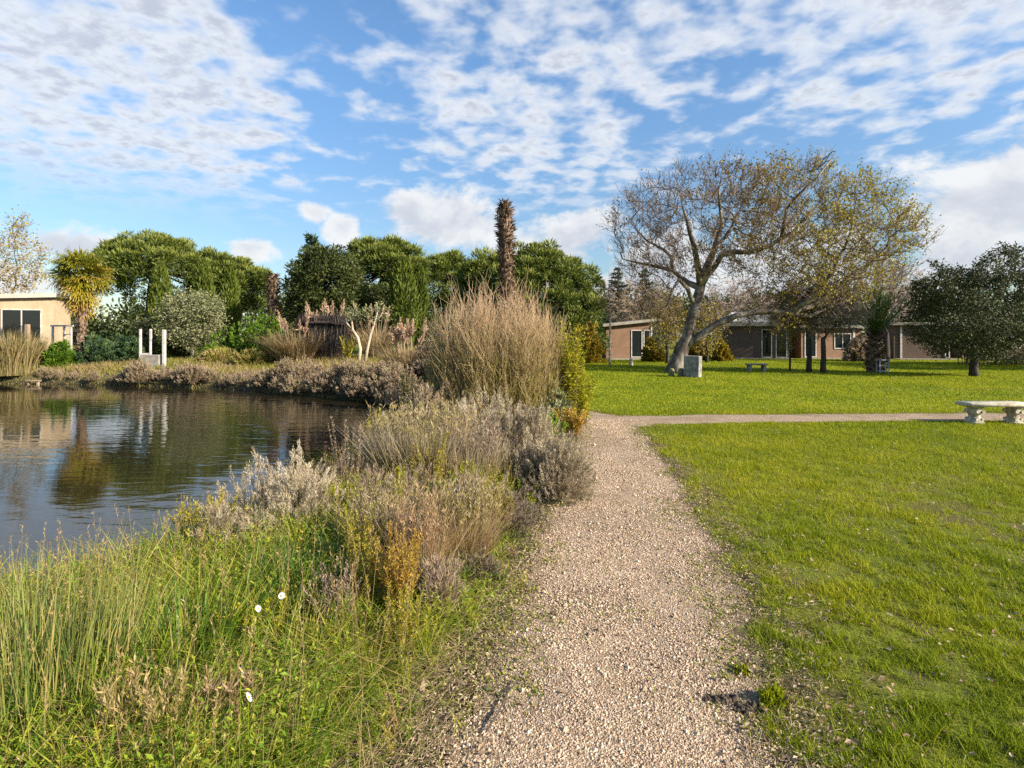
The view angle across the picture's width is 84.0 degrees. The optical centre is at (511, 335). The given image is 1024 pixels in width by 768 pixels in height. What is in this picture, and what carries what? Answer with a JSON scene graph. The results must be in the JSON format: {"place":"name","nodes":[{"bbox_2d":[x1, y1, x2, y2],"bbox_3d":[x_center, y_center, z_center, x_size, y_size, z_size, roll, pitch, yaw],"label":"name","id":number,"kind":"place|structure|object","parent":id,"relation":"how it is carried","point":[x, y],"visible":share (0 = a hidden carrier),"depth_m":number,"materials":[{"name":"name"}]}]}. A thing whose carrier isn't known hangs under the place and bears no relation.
{"place":"outdoors","nodes":[
{"label":"outdoors","id":0,"kind":"place"},
{"bbox_2d":[0,384,403,604],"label":"water","id":1,"kind":"structure","parent":0,"point":[72,456],"depth_m":11.53,"materials":[{"name":"black liquid"}]},
{"bbox_2d":[242,309,330,362],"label":"pampas grass","id":2,"kind":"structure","parent":0,"point":[281,348],"depth_m":28.65,"materials":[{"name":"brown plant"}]},
{"bbox_2d":[341,301,426,359],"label":"pampas grass","id":3,"kind":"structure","parent":0,"point":[376,339],"depth_m":30.05,"materials":[{"name":"beige plant"}]},
{"bbox_2d":[350,317,438,373],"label":"pampas grass","id":4,"kind":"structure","parent":0,"point":[403,356],"depth_m":22.84,"materials":[{"name":"beige plant"}]},
{"bbox_2d":[0,336,1023,767],"bbox_3d":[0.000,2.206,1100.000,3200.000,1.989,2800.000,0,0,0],"label":"ground","id":5,"kind":"structure","parent":0,"point":[800,578],"depth_m":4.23,"materials":[{"name":"plant"}]},
{"bbox_2d":[0,328,55,375],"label":"reed clump","id":6,"kind":"object","parent":5,"relation":"on","point":[16,359],"visible":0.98,"depth_m":27.60,"materials":[{"name":"beige plant"}]},
{"bbox_2d":[0,205,57,293],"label":"bare tree","id":7,"kind":"object","parent":5,"relation":"on","point":[17,271],"visible":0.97,"depth_m":44.98,"materials":[{"name":"beige plant"}]},
{"bbox_2d":[0,293,70,349],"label":"rendered house","id":8,"kind":"structure","parent":5,"relation":"on","point":[42,312],"depth_m":34.18,"materials":[{"name":"paint"}]},
{"bbox_2d":[1,309,41,342],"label":"window","id":9,"kind":"structure","parent":8,"relation":"in","point":[14,319],"depth_m":33.95,"materials":[{"name":"glass"}]},
{"bbox_2d":[40,338,80,368],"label":"bush","id":10,"kind":"object","parent":5,"relation":"on","point":[60,353],"visible":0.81,"depth_m":28.86,"materials":[{"name":"green plant"}]},
{"bbox_2d":[42,244,118,361],"bbox_3d":[-22.619,-1.578,30.067,3.120,6.451,3.137,0,0,0],"label":"fan palm","id":11,"kind":"object","parent":5,"relation":"on","point":[81,301],"visible":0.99,"depth_m":29.66,"materials":[{"name":"yellow plant"}]},
{"bbox_2d":[74,332,118,366],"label":"bush","id":12,"kind":"object","parent":5,"relation":"on","point":[97,350],"visible":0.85,"depth_m":29.75,"materials":[{"name":"green plant"}]},
{"bbox_2d":[0,537,193,754],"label":"rush clump","id":13,"kind":"object","parent":5,"relation":"on","point":[57,641],"visible":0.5,"depth_m":2.49,"materials":[{"name":"plant"}]},
{"bbox_2d":[107,333,144,363],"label":"bush","id":14,"kind":"object","parent":5,"relation":"on","point":[127,347],"visible":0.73,"depth_m":30.45,"materials":[{"name":"green plant"}]},
{"bbox_2d":[17,653,235,767],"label":"dry grass tuft","id":15,"kind":"object","parent":5,"relation":"on","point":[136,695],"visible":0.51,"depth_m":2.15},
{"bbox_2d":[116,356,155,382],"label":"bank shrub","id":16,"kind":"object","parent":5,"relation":"on","point":[137,371],"visible":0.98,"depth_m":26.00,"materials":[{"name":"grey plant"}]},
{"bbox_2d":[130,314,158,354],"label":"bush","id":17,"kind":"object","parent":5,"relation":"on","point":[144,325],"visible":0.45,"depth_m":33.10,"materials":[{"name":"green plant"}]},
{"bbox_2d":[87,228,220,320],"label":"umbrella pine","id":18,"kind":"object","parent":5,"relation":"on","point":[127,261],"visible":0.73,"depth_m":43.73,"materials":[{"name":"green plant"}]},
{"bbox_2d":[146,261,173,344],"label":"cypress","id":19,"kind":"object","parent":5,"relation":"on","point":[160,285],"visible":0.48,"depth_m":40.56,"materials":[{"name":"green plant"}]},
{"bbox_2d":[30,553,301,697],"bbox_3d":[-1.647,1.446,2.747,1.152,0.548,1.143,0,0,30],"label":"lush grass tuft","id":20,"kind":"object","parent":5,"relation":"on","point":[206,610],"visible":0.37,"depth_m":2.81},
{"bbox_2d":[169,360,208,384],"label":"bank shrub","id":21,"kind":"object","parent":5,"relation":"on","point":[181,375],"visible":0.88,"depth_m":25.29,"materials":[{"name":"grey plant"}]},
{"bbox_2d":[146,285,232,358],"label":"olive shrub","id":22,"kind":"object","parent":5,"relation":"on","point":[190,302],"visible":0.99,"depth_m":31.91,"materials":[{"name":"green plant"}]},
{"bbox_2d":[166,490,238,542],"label":"golden shrub","id":23,"kind":"object","parent":5,"relation":"on","point":[197,516],"visible":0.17,"depth_m":4.60,"materials":[{"name":"yellow plant"}]},
{"bbox_2d":[188,257,217,350],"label":"cypress","id":24,"kind":"object","parent":5,"relation":"on","point":[202,276],"visible":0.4,"depth_m":40.64,"materials":[{"name":"green plant"}]},
{"bbox_2d":[0,350,432,405],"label":"bank grass","id":25,"kind":"structure","parent":5,"relation":"on","point":[109,366],"depth_m":27.89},
{"bbox_2d":[196,345,240,363],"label":"bush","id":26,"kind":"object","parent":5,"relation":"on","point":[222,353],"visible":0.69,"depth_m":29.78,"materials":[{"name":"yellow plant"}]},
{"bbox_2d":[158,653,286,745],"bbox_3d":[-1.157,1.516,2.302,0.568,0.388,0.546,0,0,0],"label":"dry grass tuft","id":27,"kind":"object","parent":5,"relation":"on","point":[236,684],"visible":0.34,"depth_m":2.29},
{"bbox_2d":[217,263,241,348],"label":"cypress","id":28,"kind":"object","parent":5,"relation":"on","point":[228,288],"visible":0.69,"depth_m":41.62,"materials":[{"name":"green plant"}]},
{"bbox_2d":[182,249,279,328],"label":"umbrella pine","id":29,"kind":"object","parent":5,"relation":"on","point":[250,276],"visible":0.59,"depth_m":45.85,"materials":[{"name":"green plant"}]},
{"bbox_2d":[181,498,283,576],"bbox_3d":[-2.044,1.498,4.291,0.799,0.615,0.750,0,0,0],"label":"silver shrub","id":30,"kind":"object","parent":5,"relation":"on","point":[221,510],"visible":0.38,"depth_m":4.22,"materials":[{"name":"grey plant"}]},
{"bbox_2d":[196,308,275,355],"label":"bush","id":31,"kind":"object","parent":5,"relation":"on","point":[234,339],"visible":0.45,"depth_m":32.91,"materials":[{"name":"green plant"}]},
{"bbox_2d":[225,347,278,366],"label":"bush","id":32,"kind":"object","parent":5,"relation":"on","point":[249,356],"visible":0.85,"depth_m":28.72,"materials":[{"name":"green plant"}]},
{"bbox_2d":[137,640,376,767],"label":"lush grass tuft","id":33,"kind":"object","parent":5,"relation":"on","point":[298,746],"visible":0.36,"depth_m":2.24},
{"bbox_2d":[233,584,299,662],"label":"golden shrub","id":34,"kind":"object","parent":5,"relation":"on","point":[277,616],"visible":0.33,"depth_m":2.91,"materials":[{"name":"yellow plant"}]},
{"bbox_2d":[249,317,290,353],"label":"bush","id":35,"kind":"object","parent":5,"relation":"on","point":[274,325],"visible":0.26,"depth_m":31.06,"materials":[{"name":"green plant"}]},
{"bbox_2d":[0,462,540,767],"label":"leafy weeds","id":36,"kind":"object","parent":5,"relation":"on","point":[152,738],"visible":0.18,"depth_m":2.33,"materials":[{"name":"green plant"}]},
{"bbox_2d":[264,270,282,323],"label":"dead palm","id":37,"kind":"object","parent":5,"relation":"on","point":[273,286],"visible":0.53,"depth_m":37.74,"materials":[{"name":"brown plant"}]},
{"bbox_2d":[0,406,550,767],"bbox_3d":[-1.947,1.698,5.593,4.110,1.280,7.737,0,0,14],"label":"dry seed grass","id":38,"kind":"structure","parent":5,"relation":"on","point":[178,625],"depth_m":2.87,"materials":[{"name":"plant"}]},
{"bbox_2d":[213,439,348,542],"bbox_3d":[-2.007,1.392,4.938,1.428,0.927,1.133,0,0,14],"label":"silver shrub","id":39,"kind":"object","parent":5,"relation":"on","point":[314,487],"visible":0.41,"depth_m":4.82,"materials":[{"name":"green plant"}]},
{"bbox_2d":[0,426,563,767],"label":"wild herbs","id":40,"kind":"object","parent":5,"relation":"on","point":[388,735],"visible":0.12,"depth_m":2.87,"materials":[{"name":"plant"}]},
{"bbox_2d":[0,389,565,767],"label":"bank grass","id":41,"kind":"structure","parent":5,"relation":"on","point":[311,668],"depth_m":2.74,"materials":[{"name":"plant"}]},
{"bbox_2d":[278,362,315,392],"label":"bank shrub","id":42,"kind":"object","parent":5,"relation":"on","point":[297,384],"visible":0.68,"depth_m":22.14,"materials":[{"name":"grey plant"}]},
{"bbox_2d":[227,523,394,623],"bbox_3d":[-1.203,1.481,3.539,1.124,0.458,1.288,0,0,0],"label":"green grass tuft","id":43,"kind":"object","parent":5,"relation":"on","point":[321,550],"visible":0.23,"depth_m":3.60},
{"bbox_2d":[0,430,623,767],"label":"matted straw","id":44,"kind":"object","parent":5,"relation":"on","point":[402,727],"visible":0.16,"depth_m":2.44,"materials":[{"name":"brown plant"}]},
{"bbox_2d":[279,240,371,325],"bbox_3d":[-12.874,-2.702,38.981,6.277,7.881,5.471,0,0,0],"label":"evergreen oak","id":45,"kind":"object","parent":5,"relation":"on","point":[314,269],"visible":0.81,"depth_m":37.78,"materials":[{"name":"green plant"}]},
{"bbox_2d":[295,307,358,358],"bbox_3d":[-9.741,0.019,30.200,2.974,3.160,2.628,0,0,0],"label":"thatched shelter","id":46,"kind":"object","parent":5,"relation":"on","point":[336,326],"visible":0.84,"depth_m":29.24,"materials":[{"name":"brown plant"}]},
{"bbox_2d":[301,551,361,644],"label":"dry flower shrub","id":47,"kind":"object","parent":5,"relation":"on","point":[329,591],"visible":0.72,"depth_m":3.12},
{"bbox_2d":[328,416,364,486],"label":"dead flower stalks","id":48,"kind":"object","parent":5,"relation":"on","point":[359,445],"visible":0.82,"depth_m":5.65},
{"bbox_2d":[318,451,386,489],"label":"dark twig shrub","id":49,"kind":"object","parent":5,"relation":"on","point":[365,465],"visible":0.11,"depth_m":5.92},
{"bbox_2d":[345,531,377,631],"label":"golden stalk","id":50,"kind":"object","parent":5,"relation":"on","point":[368,578],"visible":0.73,"depth_m":3.28,"materials":[{"name":"brown plant"}]},
{"bbox_2d":[340,502,385,581],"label":"golden shrub","id":51,"kind":"object","parent":5,"relation":"on","point":[356,530],"visible":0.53,"depth_m":3.72,"materials":[{"name":"yellow plant"}]},
{"bbox_2d":[341,301,393,363],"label":"pale tree","id":52,"kind":"object","parent":5,"relation":"on","point":[352,319],"visible":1,"depth_m":27.45,"materials":[{"name":"beige plant"}]},
{"bbox_2d":[350,281,390,343],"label":"evergreen oak","id":53,"kind":"object","parent":5,"relation":"on","point":[379,293],"visible":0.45,"depth_m":40.28,"materials":[{"name":"green plant"}]},
{"bbox_2d":[319,472,439,557],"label":"feather grass","id":54,"kind":"object","parent":5,"relation":"on","point":[365,504],"depth_m":4.34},
{"bbox_2d":[334,233,431,337],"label":"umbrella pine","id":55,"kind":"object","parent":5,"relation":"on","point":[379,257],"visible":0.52,"depth_m":42.52,"materials":[{"name":"green plant"}]},
{"bbox_2d":[344,460,441,514],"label":"purple twig shrub","id":56,"kind":"object","parent":5,"relation":"on","point":[421,470],"visible":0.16,"depth_m":5.23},
{"bbox_2d":[368,520,423,634],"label":"orange shrub","id":57,"kind":"object","parent":5,"relation":"on","point":[388,575],"visible":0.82,"depth_m":3.24,"materials":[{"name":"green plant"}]},
{"bbox_2d":[381,580,420,666],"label":"golden shrub","id":58,"kind":"object","parent":5,"relation":"on","point":[402,614],"visible":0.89,"depth_m":2.93,"materials":[{"name":"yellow plant"}]},
{"bbox_2d":[386,255,420,351],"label":"cypress","id":59,"kind":"object","parent":5,"relation":"on","point":[402,267],"visible":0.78,"depth_m":37.50,"materials":[{"name":"green plant"}]},
{"bbox_2d":[336,484,483,584],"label":"rusty grass","id":60,"kind":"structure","parent":5,"relation":"on","point":[426,535],"depth_m":3.71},
{"bbox_2d":[338,396,504,484],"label":"feather grass","id":61,"kind":"object","parent":5,"relation":"on","point":[395,444],"depth_m":6.05,"materials":[{"name":"plant"}]},
{"bbox_2d":[413,264,429,350],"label":"cypress","id":62,"kind":"object","parent":5,"relation":"on","point":[421,282],"visible":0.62,"depth_m":39.66,"materials":[{"name":"green plant"}]},
{"bbox_2d":[408,430,448,496],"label":"golden shrub","id":63,"kind":"object","parent":5,"relation":"on","point":[438,460],"visible":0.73,"depth_m":5.76,"materials":[{"name":"yellow plant"}]},
{"bbox_2d":[397,373,476,427],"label":"grey shrub","id":64,"kind":"object","parent":5,"relation":"on","point":[426,396],"visible":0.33,"depth_m":9.85,"materials":[{"name":"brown plant"}]},
{"bbox_2d":[405,550,470,631],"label":"purple twig shrub","id":65,"kind":"object","parent":5,"relation":"on","point":[434,577],"visible":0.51,"depth_m":3.37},
{"bbox_2d":[425,248,466,339],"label":"umbrella pine","id":66,"kind":"object","parent":5,"relation":"on","point":[443,267],"visible":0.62,"depth_m":48.96,"materials":[{"name":"green plant"}]},
{"bbox_2d":[396,470,535,557],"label":"rusty grass","id":67,"kind":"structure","parent":5,"relation":"on","point":[471,508],"depth_m":4.17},
{"bbox_2d":[448,542,503,588],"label":"dark twig shrub","id":68,"kind":"object","parent":5,"relation":"on","point":[485,568],"visible":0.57,"depth_m":3.90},
{"bbox_2d":[433,418,526,487],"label":"feather grass","id":69,"kind":"object","parent":5,"relation":"on","point":[492,448],"depth_m":6.04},
{"bbox_2d":[435,464,527,539],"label":"purple twig shrub","id":70,"kind":"object","parent":5,"relation":"on","point":[465,475],"visible":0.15,"depth_m":4.88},
{"bbox_2d":[449,245,522,331],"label":"umbrella pine","id":71,"kind":"object","parent":5,"relation":"on","point":[483,262],"visible":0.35,"depth_m":41.84,"materials":[{"name":"green plant"}]},
{"bbox_2d":[413,265,583,422],"bbox_3d":[-0.241,0.207,11.042,3.152,3.095,3.129,0,0,0],"label":"tan bush","id":72,"kind":"object","parent":5,"relation":"on","point":[526,371],"visible":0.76,"depth_m":10.19,"materials":[{"name":"beige plant"}]},
{"bbox_2d":[483,472,515,536],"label":"golden shrub","id":73,"kind":"object","parent":5,"relation":"on","point":[498,498],"visible":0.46,"depth_m":4.75,"materials":[{"name":"yellow plant"}]},
{"bbox_2d":[493,198,518,343],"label":"dead palm","id":74,"kind":"object","parent":5,"relation":"on","point":[506,227],"visible":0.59,"depth_m":15.84,"materials":[{"name":"brown plant"}]},
{"bbox_2d":[477,482,546,540],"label":"dark twig shrub","id":75,"kind":"object","parent":5,"relation":"on","point":[532,508],"visible":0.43,"depth_m":4.94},
{"bbox_2d":[456,380,578,469],"bbox_3d":[0.000,1.121,6.880,1.665,1.228,1.310,0,0,0],"label":"grey shrub","id":76,"kind":"object","parent":5,"relation":"on","point":[532,419],"visible":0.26,"depth_m":6.74,"materials":[{"name":"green plant"}]},
{"bbox_2d":[466,237,612,354],"bbox_3d":[1.899,-1.217,40.004,10.623,11.426,8.901,0,0,0],"label":"umbrella pine","id":77,"kind":"object","parent":5,"relation":"on","point":[572,291],"visible":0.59,"depth_m":37.93,"materials":[{"name":"green plant"}]},
{"bbox_2d":[71,278,1023,347],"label":"distant trees","id":78,"kind":"object","parent":5,"relation":"on","point":[107,328],"visible":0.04,"depth_m":74.89,"materials":[{"name":"plant"}]},
{"bbox_2d":[499,429,600,505],"bbox_3d":[0.338,1.339,6.072,1.321,0.784,0.893,0,0,44],"label":"grey shrub","id":79,"kind":"object","parent":5,"relation":"on","point":[561,473],"visible":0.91,"depth_m":5.87,"materials":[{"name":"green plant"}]},
{"bbox_2d":[530,380,575,432],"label":"green shrub","id":80,"kind":"object","parent":5,"relation":"on","point":[560,402],"visible":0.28,"depth_m":10.28,"materials":[{"name":"green plant"}]},
{"bbox_2d":[553,321,587,413],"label":"yellow shrub","id":81,"kind":"object","parent":5,"relation":"on","point":[577,364],"visible":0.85,"depth_m":10.66,"materials":[{"name":"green plant"}]},
{"bbox_2d":[551,407,589,437],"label":"orange shrub","id":82,"kind":"object","parent":5,"relation":"on","point":[570,417],"visible":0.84,"depth_m":9.46,"materials":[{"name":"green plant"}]},
{"bbox_2d":[567,371,596,422],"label":"yellow shrub","id":83,"kind":"object","parent":5,"relation":"on","point":[585,399],"visible":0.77,"depth_m":10.83,"materials":[{"name":"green plant"}]},
{"bbox_2d":[567,321,607,363],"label":"autumn bush","id":84,"kind":"object","parent":5,"relation":"on","point":[592,345],"visible":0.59,"depth_m":35.48,"materials":[{"name":"yellow plant"}]},
{"bbox_2d":[271,410,965,767],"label":"dry litter","id":85,"kind":"object","parent":5,"relation":"on","point":[796,758],"visible":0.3,"depth_m":2.77,"materials":[{"name":"plant"}]},
{"bbox_2d":[599,319,656,359],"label":"brick house","id":86,"kind":"structure","parent":5,"relation":"on","point":[628,340],"depth_m":41.97,"materials":[{"name":"brick"}]},
{"bbox_2d":[603,277,687,325],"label":"bare tree","id":87,"kind":"object","parent":5,"relation":"on","point":[624,311],"visible":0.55,"depth_m":47.69,"materials":[{"name":"grey plant"}]},
{"bbox_2d":[640,336,665,361],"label":"autumn bush","id":88,"kind":"object","parent":5,"relation":"on","point":[649,352],"visible":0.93,"depth_m":37.55,"materials":[{"name":"yellow plant"}]},
{"bbox_2d":[645,287,687,363],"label":"autumn tree","id":89,"kind":"object","parent":5,"relation":"on","point":[669,330],"visible":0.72,"depth_m":34.90,"materials":[{"name":"brown plant"}]},
{"bbox_2d":[684,297,730,362],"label":"autumn tree","id":90,"kind":"object","parent":5,"relation":"on","point":[715,331],"visible":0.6,"depth_m":35.92,"materials":[{"name":"brown plant"}]},
{"bbox_2d":[452,404,1023,767],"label":"fallen leaves","id":91,"kind":"object","parent":5,"relation":"on","point":[719,753],"visible":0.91,"depth_m":3.19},
{"bbox_2d":[699,273,777,329],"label":"bare tree","id":92,"kind":"object","parent":5,"relation":"on","point":[733,287],"visible":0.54,"depth_m":49.60,"materials":[{"name":"grey plant"}]},
{"bbox_2d":[722,312,792,359],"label":"brick house","id":93,"kind":"structure","parent":5,"relation":"on","point":[763,345],"depth_m":42.04,"materials":[{"name":"brick"}]},
{"bbox_2d":[596,142,944,373],"bbox_3d":[11.440,-3.256,25.979,15.341,10.572,9.488,0,0,0],"label":"plane tree","id":94,"kind":"object","parent":5,"relation":"on","point":[688,339],"visible":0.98,"depth_m":25.07,"materials":[{"name":"brown plant"}]},
{"bbox_2d":[755,682,787,711],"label":"weed tuft","id":95,"kind":"object","parent":5,"relation":"on","point":[771,694],"visible":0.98,"depth_m":2.61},
{"bbox_2d":[763,277,848,371],"bbox_3d":[13.607,-0.588,26.624,3.834,4.591,3.405,0,0,0],"label":"bare tree","id":96,"kind":"object","parent":5,"relation":"on","point":[809,357],"visible":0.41,"depth_m":26.32,"materials":[{"name":"brown plant"}]},
{"bbox_2d":[790,325,863,358],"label":"brick house","id":97,"kind":"structure","parent":5,"relation":"on","point":[835,348],"depth_m":42.50,"materials":[{"name":"brick"}]},
{"bbox_2d":[792,275,877,372],"bbox_3d":[14.606,-0.565,25.995,3.596,4.537,3.469,0,0,-40],"label":"bare tree","id":98,"kind":"object","parent":5,"relation":"on","point":[847,318],"visible":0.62,"depth_m":25.50,"materials":[{"name":"brown plant"}]},
{"bbox_2d":[841,334,867,361],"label":"autumn bush","id":99,"kind":"object","parent":5,"relation":"on","point":[855,349],"visible":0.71,"depth_m":37.79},
{"bbox_2d":[843,279,916,372],"bbox_3d":[17.104,-0.500,26.574,4.036,4.433,4.283,0,0,13],"label":"date palm","id":100,"kind":"object","parent":5,"relation":"on","point":[875,345],"visible":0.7,"depth_m":26.49,"materials":[{"name":"green plant"}]},
{"bbox_2d":[842,248,932,361],"bbox_3d":[24.003,-2.035,37.084,6.096,7.505,5.507,0,0,0],"label":"bare tree","id":101,"kind":"object","parent":5,"relation":"on","point":[905,280],"visible":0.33,"depth_m":36.64,"materials":[{"name":"brown plant"}]},
{"bbox_2d":[866,322,960,359],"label":"brick house","id":102,"kind":"structure","parent":5,"relation":"on","point":[900,348],"depth_m":41.20,"materials":[{"name":"brick"}]},
{"bbox_2d":[898,241,1023,376],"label":"evergreen tree","id":103,"kind":"object","parent":5,"relation":"on","point":[994,332],"visible":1,"depth_m":23.47,"materials":[{"name":"green plant"}]},
{"bbox_2d":[950,316,1023,365],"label":"hedge","id":104,"kind":"object","parent":5,"relation":"on","point":[1012,359],"visible":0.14,"depth_m":33.52,"materials":[{"name":"green plant"}]},
{"bbox_2d":[955,401,1023,424],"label":"stone bench","id":105,"kind":"object","parent":5,"relation":"on","point":[1012,410],"visible":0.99,"depth_m":10.92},
{"bbox_2d":[0,0,1023,335],"label":"sky","id":106,"kind":"structure","parent":0,"point":[244,128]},
{"bbox_2d":[433,411,1023,767],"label":"path","id":107,"kind":"structure","parent":0,"point":[717,418],"depth_m":3.26,"materials":[{"name":"gravel"}]},
{"bbox_2d":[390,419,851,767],"bbox_3d":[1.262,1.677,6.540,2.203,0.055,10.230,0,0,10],"label":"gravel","id":108,"kind":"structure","parent":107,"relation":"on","point":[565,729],"depth_m":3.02,"materials":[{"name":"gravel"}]},
{"bbox_2d":[445,423,805,767],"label":"path weeds","id":109,"kind":"object","parent":107,"relation":"on","point":[560,622],"visible":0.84,"depth_m":3.32,"materials":[{"name":"plant"}]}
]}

